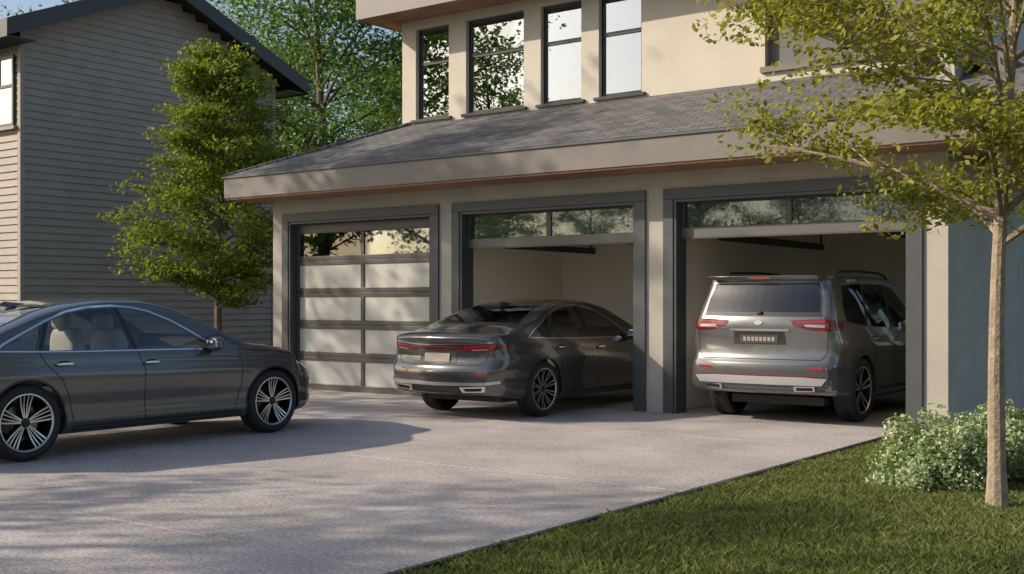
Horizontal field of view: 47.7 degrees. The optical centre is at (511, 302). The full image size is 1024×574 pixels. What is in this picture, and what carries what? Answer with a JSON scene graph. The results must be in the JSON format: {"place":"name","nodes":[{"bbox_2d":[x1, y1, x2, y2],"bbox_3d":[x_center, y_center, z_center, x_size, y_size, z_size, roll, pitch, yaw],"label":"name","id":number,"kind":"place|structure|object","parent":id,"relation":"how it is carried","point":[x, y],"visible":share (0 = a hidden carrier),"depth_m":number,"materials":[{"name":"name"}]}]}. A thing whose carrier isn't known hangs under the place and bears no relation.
{"place":"outdoors","nodes":[
{"label":"outdoors","id":0,"kind":"place"},
{"bbox_2d":[0,0,401,153],"label":"sky","id":1,"kind":"structure","parent":0,"point":[13,5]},
{"bbox_2d":[300,228,428,358],"bbox_3d":[-2.364,0.095,18.736,3.068,2.690,0.010,0,0,36],"label":"door backing","id":2,"kind":"object","parent":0,"point":[405,241],"depth_m":18.26,"materials":[{"name":"glass"}]},
{"bbox_2d":[0,390,906,573],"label":"driveway","id":3,"kind":"structure","parent":0,"point":[325,482],"depth_m":9.49,"materials":[{"name":"concrete"}]},
{"bbox_2d":[0,297,309,461],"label":"sedan","id":4,"kind":"object","parent":3,"relation":"on","point":[119,371],"visible":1,"depth_m":11.62,"materials":[{"name":"grey paint"}]},
{"bbox_2d":[393,299,632,416],"bbox_3d":[0.517,0.698,16.351,2.170,1.505,5.017,0,0,36],"label":"sedan","id":5,"kind":"object","parent":3,"relation":"on","point":[530,357],"visible":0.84,"depth_m":14.79,"materials":[{"name":"grey paint"}]},
{"bbox_2d":[309,389,905,427],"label":"garage floor","id":6,"kind":"structure","parent":0,"point":[884,407],"depth_m":15.86,"materials":[{"name":"grey concrete"}]},
{"bbox_2d":[473,220,905,408],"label":"interior walls","id":7,"kind":"structure","parent":6,"relation":"on","point":[602,276],"depth_m":18.98,"materials":[{"name":"paint"}]},
{"bbox_2d":[502,218,905,253],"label":"door tracks","id":8,"kind":"object","parent":7,"relation":"attached to","point":[759,241],"depth_m":17.21,"materials":[{"name":"black metal"}]},
{"bbox_2d":[692,270,905,421],"bbox_3d":[4.351,0.519,15.765,2.250,1.861,4.846,0,0,36],"label":"suv","id":9,"kind":"object","parent":6,"relation":"on","point":[838,341],"visible":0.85,"depth_m":13.99,"materials":[{"name":"grey paint"}]},
{"label":"ground","id":10,"kind":"structure","parent":0,"visible":0},
{"bbox_2d":[0,0,272,345],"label":"siding walls","id":11,"kind":"structure","parent":10,"relation":"on","point":[97,84],"depth_m":24.91,"materials":[{"name":"grey wood"}]},
{"bbox_2d":[0,54,16,131],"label":"house window","id":12,"kind":"structure","parent":11,"relation":"attached to","point":[7,93],"depth_m":23.71,"materials":[{"name":"grey glass"}]},
{"bbox_2d":[17,31,274,345],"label":"corner boards","id":13,"kind":"object","parent":11,"relation":"attached to","point":[20,172],"visible":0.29,"depth_m":23.49,"materials":[{"name":"grey wood"}]},
{"bbox_2d":[0,0,308,99],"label":"gable roof","id":14,"kind":"structure","parent":11,"relation":"on","point":[291,81],"depth_m":26.73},
{"bbox_2d":[1,0,401,158],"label":"distant trees","id":15,"kind":"object","parent":10,"relation":"on","point":[385,85],"visible":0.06,"depth_m":37.50,"materials":[{"name":"green plant"}]},
{"bbox_2d":[97,38,313,330],"bbox_3d":[-5.627,-1.719,22.011,4.310,6.500,4.203,0,0,-4],"label":"ornamental tree","id":16,"kind":"object","parent":10,"relation":"on","point":[229,89],"visible":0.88,"depth_m":21.45,"materials":[{"name":"green plant"}]},
{"bbox_2d":[387,433,894,573],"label":"lawn edging","id":17,"kind":"object","parent":10,"relation":"on","point":[594,518],"depth_m":8.00,"materials":[{"name":"grey concrete"}]},
{"bbox_2d":[273,37,1023,428],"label":"garage walls","id":18,"kind":"structure","parent":10,"relation":"on","point":[955,307],"depth_m":14.76,"materials":[{"name":"beige paint"}]},
{"bbox_2d":[282,172,922,429],"bbox_3d":[0.482,0.005,16.514,10.670,2.990,0.297,0,0,36],"label":"door trim","id":19,"kind":"structure","parent":18,"relation":"attached to","point":[674,322],"depth_m":15.39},
{"bbox_2d":[296,218,428,395],"bbox_3d":[-2.401,0.071,18.686,3.068,2.758,0.045,0,0,36],"label":"sectional door","id":20,"kind":"structure","parent":19,"relation":"attached to","point":[367,307],"depth_m":18.77,"materials":[{"name":"grey glass"}]},
{"bbox_2d":[467,206,632,248],"bbox_3d":[1.298,-1.054,17.549,2.948,0.508,2.642,0,0,36],"label":"raised door","id":21,"kind":"structure","parent":19,"relation":"attached to","point":[548,240],"depth_m":16.50,"materials":[{"name":"grey"}]},
{"bbox_2d":[472,208,632,238],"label":"glazed door panels","id":22,"kind":"object","parent":19,"relation":"attached to","point":[619,220],"visible":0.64,"depth_m":16.50,"materials":[{"name":"grey"}]},
{"bbox_2d":[681,190,905,239],"bbox_3d":[4.204,-1.069,15.399,2.978,0.478,2.642,0,0,36],"label":"raised door","id":23,"kind":"structure","parent":19,"relation":"attached to","point":[788,227],"depth_m":14.36,"materials":[{"name":"grey"}]},
{"bbox_2d":[686,194,904,227],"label":"glazed door panels","id":24,"kind":"object","parent":19,"relation":"attached to","point":[822,209],"visible":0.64,"depth_m":14.43,"materials":[{"name":"grey"}]},
{"bbox_2d":[222,101,998,178],"bbox_3d":[3.146,-2.088,19.660,12.570,0.033,9.950,0,0,36],"label":"drip edge","id":25,"kind":"object","parent":18,"relation":"on","point":[530,147],"visible":0.5,"depth_m":15.68,"materials":[{"name":"metal"}]},
{"bbox_2d":[226,138,1023,204],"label":"soffit","id":26,"kind":"structure","parent":18,"relation":"attached to","point":[934,146],"depth_m":15.27,"materials":[{"name":"brown wood"}]},
{"bbox_2d":[224,104,1018,198],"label":"fascia","id":27,"kind":"structure","parent":26,"relation":"on","point":[675,148],"depth_m":15.47,"materials":[{"name":"paint"}]},
{"bbox_2d":[229,50,1023,175],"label":"roof","id":28,"kind":"structure","parent":18,"relation":"attached to","point":[667,113],"depth_m":16.29,"materials":[{"name":"grey"}]},
{"bbox_2d":[224,122,410,176],"bbox_3d":[-3.279,-2.592,19.643,3.146,1.022,0.070,0,0,-9],"label":"hip cap","id":29,"kind":"object","parent":28,"relation":"on","point":[331,145],"visible":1,"depth_m":19.63,"materials":[{"name":"grey"}]},
{"bbox_2d":[402,0,1023,158],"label":"walls","id":30,"kind":"structure","parent":18,"relation":"on","point":[679,54],"depth_m":17.09,"materials":[{"name":"beige paint"}]},
{"bbox_2d":[362,0,521,30],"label":"soffit","id":31,"kind":"structure","parent":30,"relation":"attached to","point":[395,21],"depth_m":19.24,"materials":[{"name":"beige paint"}]},
{"bbox_2d":[356,0,456,32],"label":"fascia","id":32,"kind":"structure","parent":31,"relation":"on","point":[365,9],"depth_m":19.31,"materials":[{"name":"paint"}]},
{"bbox_2d":[411,0,645,122],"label":"windows","id":33,"kind":"structure","parent":30,"relation":"attached to","point":[496,64],"depth_m":18.92,"materials":[{"name":"grey"}]},
{"bbox_2d":[552,0,630,100],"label":"curtains","id":34,"kind":"object","parent":30,"relation":"attached to","point":[620,53],"visible":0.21,"depth_m":17.79,"materials":[{"name":"white fabric"}]},
{"bbox_2d":[549,0,640,100],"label":"room back","id":35,"kind":"object","parent":30,"relation":"attached to","point":[571,28],"visible":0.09,"depth_m":18.93,"materials":[{"name":"grey paint"}]},
{"bbox_2d":[760,48,926,73],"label":"panel sill","id":36,"kind":"structure","parent":30,"relation":"on","point":[782,67],"depth_m":15.68,"materials":[{"name":"metal"}]},
{"bbox_2d":[769,0,977,65],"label":"window","id":37,"kind":"structure","parent":30,"relation":"attached to","point":[784,54],"depth_m":15.78,"materials":[{"name":"glass"}]},
{"bbox_2d":[781,0,1017,70],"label":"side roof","id":38,"kind":"structure","parent":30,"relation":"attached to","point":[1000,65],"depth_m":13.73,"materials":[{"name":"grey"}]},
{"bbox_2d":[391,411,1023,573],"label":"lawn grass","id":39,"kind":"structure","parent":10,"relation":"on","point":[833,513],"depth_m":7.30,"materials":[{"name":"green plant"}]},
{"bbox_2d":[692,0,1023,508],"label":"young tree","id":40,"kind":"object","parent":10,"relation":"on","point":[1005,149],"visible":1,"depth_m":8.38,"materials":[{"name":"green plant"}]},
{"bbox_2d":[864,401,986,496],"bbox_3d":[3.378,1.165,9.290,1.076,0.740,0.967,0,0,4],"label":"flowering shrub","id":41,"kind":"object","parent":10,"relation":"on","point":[933,453],"visible":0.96,"depth_m":9.12,"materials":[{"name":"green plant"}]},
{"bbox_2d":[913,412,972,444],"bbox_3d":[4.151,1.275,10.829,0.809,0.522,0.854,0,0,36],"label":"flowering shrub","id":42,"kind":"object","parent":10,"relation":"on","point":[945,421],"visible":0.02,"depth_m":10.86,"materials":[{"name":"green plant"}]},
{"bbox_2d":[954,398,1023,479],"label":"flowering shrub","id":43,"kind":"object","parent":10,"relation":"on","point":[1014,443],"visible":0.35,"depth_m":9.35,"materials":[{"name":"green plant"}]}
]}

